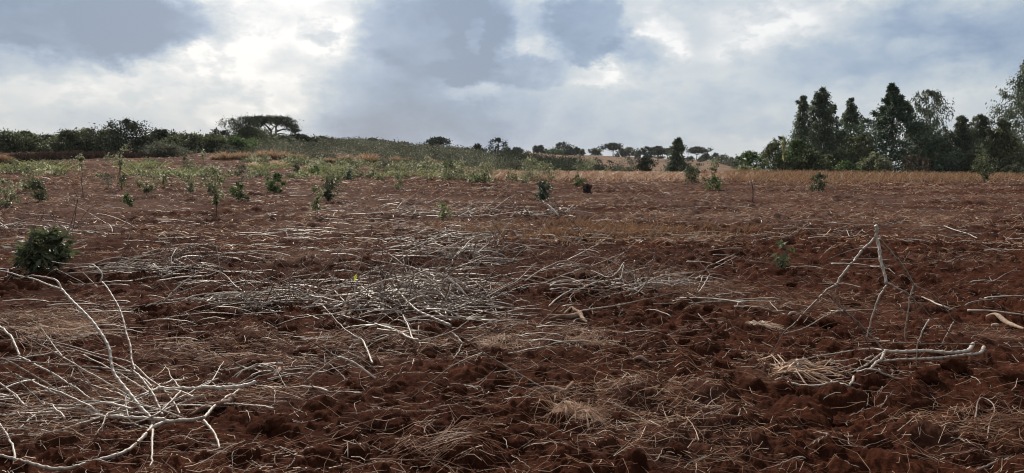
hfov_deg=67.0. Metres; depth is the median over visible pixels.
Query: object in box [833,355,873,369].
cut stem
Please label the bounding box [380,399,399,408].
soil clod
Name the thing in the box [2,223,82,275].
leafy bush
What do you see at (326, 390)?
cut stem
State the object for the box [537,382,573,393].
tuber root
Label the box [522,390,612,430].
straw tuft
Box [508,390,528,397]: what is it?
soil clod
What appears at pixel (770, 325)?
straw tuft
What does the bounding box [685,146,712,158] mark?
hill tree
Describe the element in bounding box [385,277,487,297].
cut stem
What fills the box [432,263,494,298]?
cut stem
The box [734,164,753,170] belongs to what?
leafy bush
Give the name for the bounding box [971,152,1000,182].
young sapling
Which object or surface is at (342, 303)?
cut stem
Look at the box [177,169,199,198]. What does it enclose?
young sapling
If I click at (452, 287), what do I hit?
cut stem
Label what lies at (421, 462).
soil clod
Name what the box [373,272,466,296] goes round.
cut stem
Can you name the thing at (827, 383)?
cut stem
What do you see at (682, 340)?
soil clod
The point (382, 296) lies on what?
cut stem
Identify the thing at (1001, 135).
eucalyptus tree
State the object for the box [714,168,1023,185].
dry grass
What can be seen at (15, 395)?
cut stem
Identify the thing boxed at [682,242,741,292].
cut stem
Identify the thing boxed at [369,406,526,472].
straw tuft
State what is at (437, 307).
cut stem
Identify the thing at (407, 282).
cut stem
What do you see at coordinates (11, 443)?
cut stem
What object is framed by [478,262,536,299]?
cut stem
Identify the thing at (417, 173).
weeds
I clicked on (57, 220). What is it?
cut stem
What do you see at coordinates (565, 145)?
hill tree
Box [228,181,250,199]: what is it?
young sapling
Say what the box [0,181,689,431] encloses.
stem tangle
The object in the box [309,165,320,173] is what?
young sapling
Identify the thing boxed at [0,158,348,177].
weeds
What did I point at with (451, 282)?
cut stem
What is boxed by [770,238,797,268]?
seedling
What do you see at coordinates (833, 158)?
leafy bush
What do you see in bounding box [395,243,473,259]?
cut stem
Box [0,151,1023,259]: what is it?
crop litter
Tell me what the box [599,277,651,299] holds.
cut stem
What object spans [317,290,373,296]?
cut stem
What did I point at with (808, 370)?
straw tuft
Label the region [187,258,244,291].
cut stem
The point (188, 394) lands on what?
cut stem
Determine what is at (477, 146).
hill tree
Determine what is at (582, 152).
hill tree
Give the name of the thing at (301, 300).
cut stem
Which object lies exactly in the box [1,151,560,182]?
weeds
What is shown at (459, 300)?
cut stem
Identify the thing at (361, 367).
cut stem
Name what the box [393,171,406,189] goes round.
young sapling
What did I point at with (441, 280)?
cut stem
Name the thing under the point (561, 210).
cut stem
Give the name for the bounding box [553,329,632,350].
straw tuft
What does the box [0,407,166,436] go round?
cut stem
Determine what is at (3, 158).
dry thicket
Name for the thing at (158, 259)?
cut stem
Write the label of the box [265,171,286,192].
young sapling
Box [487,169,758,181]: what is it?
pale grass
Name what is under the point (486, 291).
cut stem
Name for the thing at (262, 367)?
cut stem
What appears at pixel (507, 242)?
cut stem
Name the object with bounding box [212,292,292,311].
cut stem
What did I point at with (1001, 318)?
tuber root
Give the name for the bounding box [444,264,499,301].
cut stem
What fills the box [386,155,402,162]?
grass tuft
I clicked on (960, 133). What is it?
leafy tree
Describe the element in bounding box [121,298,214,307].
cut stem
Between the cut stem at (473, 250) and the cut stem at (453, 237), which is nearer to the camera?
the cut stem at (473, 250)
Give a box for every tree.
[209,127,229,136]
[215,114,274,140]
[249,114,303,136]
[425,136,451,145]
[471,143,487,151]
[483,137,511,154]
[511,147,525,151]
[532,145,547,152]
[546,148,564,154]
[550,148,574,154]
[551,141,575,154]
[579,149,585,155]
[588,147,602,155]
[598,142,623,155]
[614,148,630,156]
[624,146,635,155]
[633,155,656,171]
[636,146,652,157]
[650,146,666,160]
[660,137,700,171]
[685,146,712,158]
[702,153,709,160]
[708,152,718,161]
[716,153,729,163]
[722,157,737,166]
[730,159,749,168]
[735,150,773,171]
[769,136,790,163]
[783,95,820,164]
[805,86,845,162]
[822,104,840,149]
[832,97,864,159]
[833,82,964,172]
[892,132,919,172]
[908,87,957,153]
[935,125,955,160]
[942,115,983,172]
[962,113,992,155]
[970,119,1023,174]
[975,60,1023,163]
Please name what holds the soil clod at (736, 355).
on the ground at (824, 412)
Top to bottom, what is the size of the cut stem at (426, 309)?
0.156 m
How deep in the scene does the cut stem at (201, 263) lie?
10.62 m
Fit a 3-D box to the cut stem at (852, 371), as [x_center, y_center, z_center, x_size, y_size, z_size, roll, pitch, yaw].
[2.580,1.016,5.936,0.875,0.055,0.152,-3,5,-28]
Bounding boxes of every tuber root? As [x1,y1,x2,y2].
[187,394,235,417]
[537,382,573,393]
[547,306,587,322]
[634,355,647,361]
[787,311,797,315]
[986,313,1023,329]
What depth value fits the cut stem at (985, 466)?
4.04 m
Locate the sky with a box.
[0,0,1023,171]
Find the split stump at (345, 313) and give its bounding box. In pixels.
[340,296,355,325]
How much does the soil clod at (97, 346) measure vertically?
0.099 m
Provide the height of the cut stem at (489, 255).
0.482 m
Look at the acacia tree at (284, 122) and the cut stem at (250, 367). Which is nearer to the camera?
the cut stem at (250, 367)
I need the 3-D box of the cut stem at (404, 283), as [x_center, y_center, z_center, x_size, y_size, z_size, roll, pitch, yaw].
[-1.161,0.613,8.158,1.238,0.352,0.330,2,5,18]
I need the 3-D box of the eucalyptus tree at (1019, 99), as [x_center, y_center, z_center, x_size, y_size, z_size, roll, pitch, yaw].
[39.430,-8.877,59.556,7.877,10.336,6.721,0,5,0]
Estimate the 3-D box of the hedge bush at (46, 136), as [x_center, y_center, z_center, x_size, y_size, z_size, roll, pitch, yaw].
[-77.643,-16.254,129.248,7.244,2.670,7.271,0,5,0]
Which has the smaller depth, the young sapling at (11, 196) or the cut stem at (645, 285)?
the cut stem at (645, 285)
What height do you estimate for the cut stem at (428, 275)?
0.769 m
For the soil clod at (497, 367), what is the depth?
6.00 m
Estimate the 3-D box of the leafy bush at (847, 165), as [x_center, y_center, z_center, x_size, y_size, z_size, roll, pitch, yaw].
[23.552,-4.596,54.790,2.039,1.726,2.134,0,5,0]
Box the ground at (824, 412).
[0,142,1023,472]
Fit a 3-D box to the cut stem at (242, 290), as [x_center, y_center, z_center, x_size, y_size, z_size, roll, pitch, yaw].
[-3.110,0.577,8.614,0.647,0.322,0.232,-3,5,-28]
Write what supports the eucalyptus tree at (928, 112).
on the ground at (824, 412)
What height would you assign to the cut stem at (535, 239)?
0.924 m
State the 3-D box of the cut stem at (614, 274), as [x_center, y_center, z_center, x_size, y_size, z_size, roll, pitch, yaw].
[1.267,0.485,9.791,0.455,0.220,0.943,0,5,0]
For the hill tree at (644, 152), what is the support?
on the ground at (824, 412)
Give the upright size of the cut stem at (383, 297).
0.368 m
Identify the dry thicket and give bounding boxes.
[0,155,17,162]
[4,152,41,160]
[31,150,68,158]
[57,149,94,158]
[83,150,114,157]
[111,150,141,157]
[137,153,159,156]
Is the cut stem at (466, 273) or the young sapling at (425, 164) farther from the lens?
the young sapling at (425, 164)
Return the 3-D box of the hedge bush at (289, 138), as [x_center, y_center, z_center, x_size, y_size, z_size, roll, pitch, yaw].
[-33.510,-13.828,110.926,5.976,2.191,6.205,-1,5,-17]
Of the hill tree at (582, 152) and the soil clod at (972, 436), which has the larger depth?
the hill tree at (582, 152)
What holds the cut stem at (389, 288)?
on the ground at (824, 412)
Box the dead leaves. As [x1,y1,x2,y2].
[115,241,739,316]
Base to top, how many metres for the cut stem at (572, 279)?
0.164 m
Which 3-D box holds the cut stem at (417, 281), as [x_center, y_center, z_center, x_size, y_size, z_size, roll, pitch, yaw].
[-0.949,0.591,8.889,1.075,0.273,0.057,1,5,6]
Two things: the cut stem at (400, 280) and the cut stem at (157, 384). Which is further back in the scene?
the cut stem at (400, 280)
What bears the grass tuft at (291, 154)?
on the ground at (824, 412)
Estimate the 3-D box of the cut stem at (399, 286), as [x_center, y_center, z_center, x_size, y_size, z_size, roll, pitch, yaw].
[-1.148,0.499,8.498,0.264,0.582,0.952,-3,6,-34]
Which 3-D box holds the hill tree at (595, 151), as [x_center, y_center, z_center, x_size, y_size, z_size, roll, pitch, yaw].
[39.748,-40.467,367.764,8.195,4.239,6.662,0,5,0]
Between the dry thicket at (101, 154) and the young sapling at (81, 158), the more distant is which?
the dry thicket at (101, 154)
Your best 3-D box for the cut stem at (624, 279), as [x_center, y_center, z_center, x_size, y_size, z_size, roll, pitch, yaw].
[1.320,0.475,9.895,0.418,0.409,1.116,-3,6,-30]
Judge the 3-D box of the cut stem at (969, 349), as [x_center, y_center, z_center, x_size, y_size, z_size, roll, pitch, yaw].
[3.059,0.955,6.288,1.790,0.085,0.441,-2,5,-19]
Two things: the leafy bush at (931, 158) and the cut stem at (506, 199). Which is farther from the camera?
the leafy bush at (931, 158)
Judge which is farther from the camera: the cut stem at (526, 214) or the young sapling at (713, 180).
the young sapling at (713, 180)
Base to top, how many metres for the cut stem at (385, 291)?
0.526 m
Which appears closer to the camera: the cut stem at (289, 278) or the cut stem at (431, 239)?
the cut stem at (289, 278)
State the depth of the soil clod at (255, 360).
6.12 m
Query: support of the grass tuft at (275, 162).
on the ground at (824, 412)
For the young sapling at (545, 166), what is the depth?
48.38 m
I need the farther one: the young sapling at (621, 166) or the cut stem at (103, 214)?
the young sapling at (621, 166)
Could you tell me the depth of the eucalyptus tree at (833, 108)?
65.29 m
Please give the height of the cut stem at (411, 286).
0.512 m
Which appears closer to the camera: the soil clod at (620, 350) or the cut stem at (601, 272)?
the soil clod at (620, 350)
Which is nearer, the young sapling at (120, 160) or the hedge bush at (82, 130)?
the young sapling at (120, 160)
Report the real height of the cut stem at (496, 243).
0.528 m
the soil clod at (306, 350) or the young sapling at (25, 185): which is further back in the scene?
the young sapling at (25, 185)
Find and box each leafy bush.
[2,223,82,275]
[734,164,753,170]
[771,138,814,172]
[784,149,832,172]
[817,150,854,171]
[830,159,860,173]
[840,133,876,169]
[854,152,895,173]
[912,149,941,174]
[930,145,975,173]
[957,149,993,172]
[975,140,996,173]
[1000,162,1023,175]
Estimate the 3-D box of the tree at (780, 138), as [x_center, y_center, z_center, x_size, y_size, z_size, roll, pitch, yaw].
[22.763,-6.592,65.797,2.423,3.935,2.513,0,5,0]
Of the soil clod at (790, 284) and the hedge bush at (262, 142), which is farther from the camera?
the hedge bush at (262, 142)
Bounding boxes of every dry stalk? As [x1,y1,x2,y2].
[907,153,915,172]
[913,154,919,172]
[919,157,926,171]
[925,159,930,171]
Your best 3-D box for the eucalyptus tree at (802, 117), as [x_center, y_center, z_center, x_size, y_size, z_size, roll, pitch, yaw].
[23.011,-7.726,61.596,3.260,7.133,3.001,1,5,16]
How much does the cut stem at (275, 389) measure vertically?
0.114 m
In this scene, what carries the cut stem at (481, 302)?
on the ground at (824, 412)
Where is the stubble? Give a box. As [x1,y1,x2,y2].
[281,211,881,248]
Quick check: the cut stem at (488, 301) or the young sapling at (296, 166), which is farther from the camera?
the young sapling at (296, 166)
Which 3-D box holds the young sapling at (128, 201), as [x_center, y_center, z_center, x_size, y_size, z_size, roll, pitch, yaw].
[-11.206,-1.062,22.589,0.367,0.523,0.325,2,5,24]
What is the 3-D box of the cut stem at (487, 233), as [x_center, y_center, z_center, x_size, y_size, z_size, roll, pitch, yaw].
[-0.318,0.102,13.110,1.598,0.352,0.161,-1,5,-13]
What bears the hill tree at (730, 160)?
on the ground at (824, 412)
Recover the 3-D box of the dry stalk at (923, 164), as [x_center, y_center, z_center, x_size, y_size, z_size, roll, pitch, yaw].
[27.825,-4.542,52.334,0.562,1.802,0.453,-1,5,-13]
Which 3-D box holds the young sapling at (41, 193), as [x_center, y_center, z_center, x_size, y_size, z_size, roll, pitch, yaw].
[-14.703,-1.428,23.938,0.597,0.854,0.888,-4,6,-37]
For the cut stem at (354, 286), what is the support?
on the ground at (824, 412)
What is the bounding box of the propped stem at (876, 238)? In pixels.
[773,224,971,366]
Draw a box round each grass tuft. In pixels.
[208,155,221,159]
[214,151,243,159]
[232,151,253,159]
[254,150,271,158]
[264,148,290,158]
[270,160,287,166]
[280,151,301,158]
[324,158,338,162]
[336,153,357,161]
[357,151,382,162]
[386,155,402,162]
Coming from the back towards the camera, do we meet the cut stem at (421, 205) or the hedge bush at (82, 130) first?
the hedge bush at (82, 130)
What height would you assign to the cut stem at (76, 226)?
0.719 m
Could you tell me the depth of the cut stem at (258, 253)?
12.59 m
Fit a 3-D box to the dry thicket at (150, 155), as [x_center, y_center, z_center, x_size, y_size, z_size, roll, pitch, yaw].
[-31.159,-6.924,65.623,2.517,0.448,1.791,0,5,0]
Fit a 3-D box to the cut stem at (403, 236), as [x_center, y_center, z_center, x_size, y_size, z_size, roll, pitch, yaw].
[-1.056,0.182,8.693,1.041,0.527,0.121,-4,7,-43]
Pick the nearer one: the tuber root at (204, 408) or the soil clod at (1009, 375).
the tuber root at (204, 408)
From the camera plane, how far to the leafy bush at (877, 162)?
54.48 m
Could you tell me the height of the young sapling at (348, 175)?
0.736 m
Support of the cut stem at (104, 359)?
on the ground at (824, 412)
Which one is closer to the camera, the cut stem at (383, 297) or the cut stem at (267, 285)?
the cut stem at (383, 297)
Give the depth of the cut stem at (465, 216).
18.80 m
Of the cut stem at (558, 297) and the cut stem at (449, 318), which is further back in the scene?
the cut stem at (558, 297)
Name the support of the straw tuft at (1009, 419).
on the ground at (824, 412)
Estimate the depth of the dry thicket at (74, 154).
61.21 m
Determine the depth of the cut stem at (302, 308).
8.46 m
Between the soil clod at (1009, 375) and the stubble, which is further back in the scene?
the stubble
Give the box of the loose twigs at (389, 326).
[8,203,811,357]
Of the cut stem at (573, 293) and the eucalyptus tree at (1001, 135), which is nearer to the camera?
the cut stem at (573, 293)
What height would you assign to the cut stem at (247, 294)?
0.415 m
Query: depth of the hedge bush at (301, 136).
116.44 m
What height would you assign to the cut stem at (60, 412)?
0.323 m
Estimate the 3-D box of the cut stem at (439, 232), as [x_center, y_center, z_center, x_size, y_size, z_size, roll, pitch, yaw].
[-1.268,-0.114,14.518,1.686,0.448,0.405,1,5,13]
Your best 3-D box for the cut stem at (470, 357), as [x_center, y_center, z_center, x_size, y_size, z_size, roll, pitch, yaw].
[-0.288,0.814,5.020,1.134,0.627,0.381,-1,5,-9]
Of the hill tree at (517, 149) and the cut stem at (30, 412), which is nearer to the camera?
the cut stem at (30, 412)
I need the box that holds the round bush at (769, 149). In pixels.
[755,140,792,172]
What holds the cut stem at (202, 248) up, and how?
on the cut stem at (196, 261)
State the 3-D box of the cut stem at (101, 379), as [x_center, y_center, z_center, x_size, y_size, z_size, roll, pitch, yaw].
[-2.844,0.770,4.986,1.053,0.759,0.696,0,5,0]
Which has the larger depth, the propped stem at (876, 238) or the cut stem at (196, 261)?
the cut stem at (196, 261)
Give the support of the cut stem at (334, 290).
on the ground at (824, 412)
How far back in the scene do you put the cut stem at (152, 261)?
10.77 m
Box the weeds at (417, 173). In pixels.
[363,168,568,177]
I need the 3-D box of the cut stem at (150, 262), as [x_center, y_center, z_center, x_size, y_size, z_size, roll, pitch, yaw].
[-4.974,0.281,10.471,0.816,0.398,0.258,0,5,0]
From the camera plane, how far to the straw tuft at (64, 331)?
7.13 m
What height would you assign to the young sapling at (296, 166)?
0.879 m
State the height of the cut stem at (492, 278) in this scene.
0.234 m
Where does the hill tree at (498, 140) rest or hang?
on the ground at (824, 412)
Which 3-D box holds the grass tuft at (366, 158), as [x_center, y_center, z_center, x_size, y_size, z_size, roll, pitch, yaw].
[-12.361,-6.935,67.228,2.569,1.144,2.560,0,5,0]
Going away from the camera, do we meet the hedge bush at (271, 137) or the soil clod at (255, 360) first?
the soil clod at (255, 360)
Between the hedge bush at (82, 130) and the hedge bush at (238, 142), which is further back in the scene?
the hedge bush at (238, 142)
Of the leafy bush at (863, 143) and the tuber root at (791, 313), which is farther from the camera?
the leafy bush at (863, 143)
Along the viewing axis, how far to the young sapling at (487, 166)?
39.41 m
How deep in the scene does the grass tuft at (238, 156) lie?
61.84 m
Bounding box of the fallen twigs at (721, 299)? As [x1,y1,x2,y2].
[0,177,1023,326]
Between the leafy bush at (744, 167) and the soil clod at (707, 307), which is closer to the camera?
the soil clod at (707, 307)
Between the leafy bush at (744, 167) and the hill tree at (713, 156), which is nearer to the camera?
the leafy bush at (744, 167)
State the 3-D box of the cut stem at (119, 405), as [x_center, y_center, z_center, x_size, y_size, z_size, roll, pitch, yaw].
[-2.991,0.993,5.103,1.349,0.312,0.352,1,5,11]
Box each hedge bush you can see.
[0,128,42,151]
[9,130,49,151]
[29,141,62,151]
[35,132,58,143]
[42,128,97,153]
[56,127,123,152]
[68,118,162,152]
[92,129,125,152]
[129,128,180,147]
[132,135,155,152]
[134,139,200,156]
[159,130,217,152]
[159,136,191,150]
[190,133,236,152]
[206,135,257,151]
[227,126,282,144]
[245,138,279,147]
[266,132,296,145]
[286,133,320,145]
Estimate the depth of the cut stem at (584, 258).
9.73 m
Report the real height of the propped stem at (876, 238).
1.111 m
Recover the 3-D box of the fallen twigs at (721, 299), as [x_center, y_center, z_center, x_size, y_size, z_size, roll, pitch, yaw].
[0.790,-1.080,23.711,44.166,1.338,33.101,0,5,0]
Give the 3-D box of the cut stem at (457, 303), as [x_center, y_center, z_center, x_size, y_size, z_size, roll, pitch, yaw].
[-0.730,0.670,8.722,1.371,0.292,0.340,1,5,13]
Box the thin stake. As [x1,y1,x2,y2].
[749,180,753,201]
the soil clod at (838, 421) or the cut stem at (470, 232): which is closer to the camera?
the soil clod at (838, 421)
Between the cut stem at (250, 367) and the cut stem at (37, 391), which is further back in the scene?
the cut stem at (250, 367)
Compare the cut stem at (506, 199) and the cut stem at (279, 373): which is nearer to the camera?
the cut stem at (279, 373)
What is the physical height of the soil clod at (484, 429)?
0.078 m
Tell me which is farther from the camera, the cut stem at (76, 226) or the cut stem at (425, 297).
the cut stem at (76, 226)
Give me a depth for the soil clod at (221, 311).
7.86 m
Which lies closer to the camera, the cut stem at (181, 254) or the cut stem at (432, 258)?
the cut stem at (432, 258)
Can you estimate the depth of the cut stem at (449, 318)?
7.78 m
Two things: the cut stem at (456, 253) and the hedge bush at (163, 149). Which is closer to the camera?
the cut stem at (456, 253)
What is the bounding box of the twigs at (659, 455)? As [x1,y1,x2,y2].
[0,252,1023,472]
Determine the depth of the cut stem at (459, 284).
8.60 m
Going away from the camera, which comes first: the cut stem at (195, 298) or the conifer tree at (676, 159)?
the cut stem at (195, 298)
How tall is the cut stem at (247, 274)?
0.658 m
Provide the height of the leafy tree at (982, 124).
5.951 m
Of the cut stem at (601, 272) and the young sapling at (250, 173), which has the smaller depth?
the cut stem at (601, 272)
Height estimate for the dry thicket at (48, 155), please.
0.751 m
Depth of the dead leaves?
9.21 m
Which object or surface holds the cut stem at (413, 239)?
on the ground at (824, 412)
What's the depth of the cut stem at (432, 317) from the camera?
7.78 m
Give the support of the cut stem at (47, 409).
on the ground at (824, 412)
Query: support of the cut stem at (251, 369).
on the ground at (824, 412)
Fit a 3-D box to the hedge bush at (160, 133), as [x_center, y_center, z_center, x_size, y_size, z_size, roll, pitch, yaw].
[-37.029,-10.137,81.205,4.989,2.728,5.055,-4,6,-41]
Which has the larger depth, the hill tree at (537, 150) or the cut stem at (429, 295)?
the hill tree at (537, 150)
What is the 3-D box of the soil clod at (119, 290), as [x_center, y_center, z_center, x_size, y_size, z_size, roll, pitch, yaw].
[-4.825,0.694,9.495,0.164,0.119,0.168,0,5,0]
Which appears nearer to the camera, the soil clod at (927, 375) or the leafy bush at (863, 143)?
the soil clod at (927, 375)
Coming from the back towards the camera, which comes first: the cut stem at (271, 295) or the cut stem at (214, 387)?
the cut stem at (271, 295)
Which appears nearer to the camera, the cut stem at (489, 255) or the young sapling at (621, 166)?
the cut stem at (489, 255)
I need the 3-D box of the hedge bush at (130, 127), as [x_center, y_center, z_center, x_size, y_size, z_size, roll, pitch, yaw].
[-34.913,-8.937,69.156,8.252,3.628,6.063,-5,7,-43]
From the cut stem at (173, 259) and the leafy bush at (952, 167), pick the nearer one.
the cut stem at (173, 259)
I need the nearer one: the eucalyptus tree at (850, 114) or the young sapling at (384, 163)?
the young sapling at (384, 163)
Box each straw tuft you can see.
[0,316,134,353]
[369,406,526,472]
[451,333,556,354]
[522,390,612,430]
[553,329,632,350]
[747,320,783,329]
[747,354,852,383]
[918,391,1023,431]
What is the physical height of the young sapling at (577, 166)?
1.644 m
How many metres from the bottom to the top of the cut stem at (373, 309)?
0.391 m
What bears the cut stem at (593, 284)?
on the ground at (824, 412)
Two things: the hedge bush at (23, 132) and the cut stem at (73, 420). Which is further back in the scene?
the hedge bush at (23, 132)
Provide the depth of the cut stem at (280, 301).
8.63 m
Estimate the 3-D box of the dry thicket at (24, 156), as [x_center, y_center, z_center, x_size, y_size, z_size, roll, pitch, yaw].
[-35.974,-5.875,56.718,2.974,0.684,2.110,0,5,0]
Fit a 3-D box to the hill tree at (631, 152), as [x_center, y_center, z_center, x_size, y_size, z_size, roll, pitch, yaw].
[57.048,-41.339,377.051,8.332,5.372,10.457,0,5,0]
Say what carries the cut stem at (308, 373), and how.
on the ground at (824, 412)
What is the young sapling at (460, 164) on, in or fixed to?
on the ground at (824, 412)
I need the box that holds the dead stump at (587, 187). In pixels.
[581,183,591,193]
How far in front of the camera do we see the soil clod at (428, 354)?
6.42 m
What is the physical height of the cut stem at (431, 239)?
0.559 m
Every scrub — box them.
[213,134,536,170]
[488,146,639,172]
[490,150,704,165]
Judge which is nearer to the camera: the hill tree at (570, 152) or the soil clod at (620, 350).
the soil clod at (620, 350)
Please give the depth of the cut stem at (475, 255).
12.65 m
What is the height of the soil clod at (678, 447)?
0.086 m
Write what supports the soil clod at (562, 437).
on the ground at (824, 412)
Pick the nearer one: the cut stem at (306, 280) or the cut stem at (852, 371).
the cut stem at (852, 371)
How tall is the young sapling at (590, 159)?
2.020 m
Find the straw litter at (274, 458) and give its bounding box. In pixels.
[0,220,1023,472]
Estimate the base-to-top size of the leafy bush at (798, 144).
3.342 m
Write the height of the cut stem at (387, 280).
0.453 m
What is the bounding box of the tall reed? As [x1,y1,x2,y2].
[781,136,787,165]
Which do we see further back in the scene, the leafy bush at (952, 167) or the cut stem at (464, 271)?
the leafy bush at (952, 167)
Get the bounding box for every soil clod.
[87,344,103,353]
[112,288,126,293]
[193,332,213,342]
[213,287,231,293]
[219,309,227,315]
[246,359,262,364]
[261,413,292,432]
[292,346,317,356]
[349,382,364,390]
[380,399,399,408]
[408,458,432,469]
[422,351,436,357]
[448,384,467,395]
[462,341,476,347]
[468,425,492,436]
[493,364,507,371]
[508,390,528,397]
[534,366,546,375]
[556,435,571,443]
[609,412,632,423]
[612,346,628,355]
[646,381,661,393]
[663,441,687,456]
[677,336,689,344]
[703,305,712,310]
[728,351,742,359]
[761,412,783,424]
[783,445,807,460]
[786,282,796,286]
[817,317,836,328]
[832,416,853,426]
[841,300,860,307]
[867,385,881,393]
[914,367,939,383]
[940,357,967,373]
[962,432,986,445]
[992,369,1023,384]
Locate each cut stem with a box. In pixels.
[0,223,48,229]
[0,261,163,416]
[0,270,239,470]
[0,322,154,409]
[0,326,93,399]
[0,351,58,364]
[0,358,132,412]
[0,361,255,407]
[0,363,65,418]
[0,379,34,390]
[0,382,26,406]
[0,386,75,398]
[0,407,96,414]
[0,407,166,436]
[0,410,153,426]
[0,411,53,415]
[0,423,15,460]
[29,337,180,414]
[30,336,208,416]
[34,198,93,233]
[44,343,152,387]
[46,341,128,398]
[48,388,100,413]
[55,199,98,235]
[66,225,141,273]
[68,224,142,234]
[72,213,136,229]
[83,354,151,395]
[85,394,203,413]
[88,250,189,266]
[88,254,194,272]
[95,393,148,434]
[98,263,149,271]
[108,222,185,272]
[109,244,191,266]
[109,267,216,275]
[111,246,204,271]
[115,240,192,267]
[116,242,178,271]
[119,252,197,275]
[119,390,181,428]
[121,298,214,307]
[125,391,132,422]
[130,245,201,262]
[135,245,233,280]
[136,237,209,271]
[136,248,193,265]
[138,251,226,270]
[145,389,194,397]
[148,377,184,397]
[157,247,231,265]
[161,243,244,265]
[161,262,244,277]
[162,378,218,407]
[163,245,224,301]
[169,285,243,304]
[171,248,216,265]
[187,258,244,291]
[194,292,253,302]
[198,265,296,309]
[201,273,260,302]
[204,259,303,300]
[205,350,282,375]
[208,266,300,301]
[209,250,289,255]
[212,271,316,305]
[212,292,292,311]
[213,245,262,298]
[215,294,269,306]
[215,361,313,385]
[225,242,322,304]
[226,269,345,301]
[229,366,279,371]
[232,358,287,377]
[233,275,297,308]
[234,271,294,305]
[235,363,273,377]
[241,289,326,297]
[243,368,325,382]
[246,279,312,298]
[255,366,328,391]
[261,382,292,402]
[263,249,352,305]
[267,349,367,379]
[274,368,326,374]
[275,299,356,304]
[288,335,375,378]
[290,364,354,374]
[299,374,361,393]
[301,302,386,309]
[307,201,367,213]
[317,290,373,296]
[321,266,399,311]
[324,271,378,315]
[325,308,372,363]
[328,279,456,315]
[333,263,344,302]
[333,273,402,307]
[340,203,408,224]
[340,261,432,309]
[344,279,451,312]
[349,285,447,323]
[350,256,429,303]
[352,279,484,299]
[355,273,420,311]
[360,239,460,299]
[361,265,434,315]
[361,286,412,295]
[363,250,426,307]
[363,274,409,307]
[364,198,420,215]
[366,272,465,302]
[367,239,378,299]
[368,255,491,315]
[369,302,411,334]
[370,298,493,319]
[371,222,445,293]
[371,260,427,288]
[371,284,437,308]
[372,274,456,301]
[372,276,480,306]
[373,269,451,289]
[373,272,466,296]
[375,256,451,325]
[376,263,400,304]
[376,268,479,293]
[376,289,431,301]
[377,227,491,288]
[378,274,440,300]
[378,284,495,311]
[379,227,456,278]
[380,203,434,212]
[380,232,484,312]
[380,321,546,399]
[381,252,426,305]
[381,278,383,312]
[385,245,444,250]
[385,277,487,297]
[386,235,452,242]
[386,276,461,299]
[387,189,452,211]
[388,221,465,247]
[389,315,468,341]
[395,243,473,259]
[395,244,461,255]
[395,280,504,311]
[395,283,493,313]
[397,278,540,308]
[399,242,457,292]
[402,246,485,301]
[402,264,427,313]
[403,286,464,308]
[404,219,488,239]
[405,198,502,254]
[405,311,485,327]
[408,279,489,305]
[411,204,496,216]
[412,274,539,318]
[415,230,473,250]
[415,279,478,299]
[416,224,495,255]
[416,233,498,242]
[417,282,476,304]
[419,308,489,319]
[422,245,503,286]
[428,219,502,238]
[429,207,483,220]
[431,222,513,250]
[431,276,511,305]
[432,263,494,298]
[433,178,514,257]
[433,196,504,218]
[433,291,518,308]
[434,261,502,287]
[434,272,524,291]
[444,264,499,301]
[447,233,538,250]
[449,278,546,299]
[451,331,483,357]
[453,233,516,260]
[462,248,523,255]
[463,245,505,263]
[466,276,513,313]
[475,226,533,249]
[476,220,556,259]
[477,247,548,260]
[478,239,505,266]
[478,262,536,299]
[488,189,531,213]
[492,228,528,260]
[493,198,569,254]
[507,201,550,216]
[510,246,521,281]
[532,196,558,215]
[533,193,592,213]
[539,220,641,287]
[541,268,585,286]
[544,280,603,305]
[547,237,640,284]
[548,289,571,306]
[549,272,612,286]
[550,267,646,287]
[578,288,690,310]
[586,255,687,286]
[590,262,624,280]
[592,275,633,300]
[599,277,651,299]
[604,259,655,290]
[606,266,685,287]
[610,258,686,282]
[612,257,662,293]
[624,252,654,296]
[630,272,713,290]
[636,256,735,288]
[644,279,745,295]
[653,300,773,304]
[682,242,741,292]
[695,275,724,289]
[787,375,854,386]
[806,342,974,369]
[806,357,877,376]
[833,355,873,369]
[834,346,985,361]
[851,341,973,344]
[856,368,902,379]
[870,349,885,367]
[975,397,994,439]
[976,457,1008,470]
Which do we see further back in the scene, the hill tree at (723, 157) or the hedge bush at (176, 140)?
the hill tree at (723, 157)
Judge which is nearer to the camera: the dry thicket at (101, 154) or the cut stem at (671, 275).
the cut stem at (671, 275)
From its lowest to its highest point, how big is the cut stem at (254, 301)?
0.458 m
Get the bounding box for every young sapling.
[0,177,22,206]
[19,162,40,189]
[26,177,48,201]
[76,153,85,197]
[97,172,113,185]
[108,144,128,189]
[117,174,130,190]
[122,192,134,206]
[123,160,163,193]
[151,167,178,187]
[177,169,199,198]
[181,156,189,165]
[197,164,227,216]
[200,149,205,163]
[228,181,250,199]
[233,163,249,180]
[244,168,254,176]
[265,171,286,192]
[292,164,300,172]
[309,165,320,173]
[309,184,325,217]
[315,172,345,202]
[342,169,352,179]
[376,160,388,172]
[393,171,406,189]
[418,156,432,182]
[436,202,452,221]
[441,160,454,171]
[451,159,466,173]
[474,158,494,179]
[518,156,543,178]
[533,180,552,200]
[536,160,552,173]
[572,172,586,185]
[573,160,584,170]
[583,155,593,171]
[613,155,636,171]
[683,165,701,183]
[702,174,722,190]
[706,157,725,174]
[809,172,827,191]
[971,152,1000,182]
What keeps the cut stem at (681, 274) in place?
on the ground at (824, 412)
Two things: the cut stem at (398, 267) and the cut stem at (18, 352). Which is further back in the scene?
the cut stem at (398, 267)
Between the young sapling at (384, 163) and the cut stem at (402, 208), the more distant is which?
the young sapling at (384, 163)
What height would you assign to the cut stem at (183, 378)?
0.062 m
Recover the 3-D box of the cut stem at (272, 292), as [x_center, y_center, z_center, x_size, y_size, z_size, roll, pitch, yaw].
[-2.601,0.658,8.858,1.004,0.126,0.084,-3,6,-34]

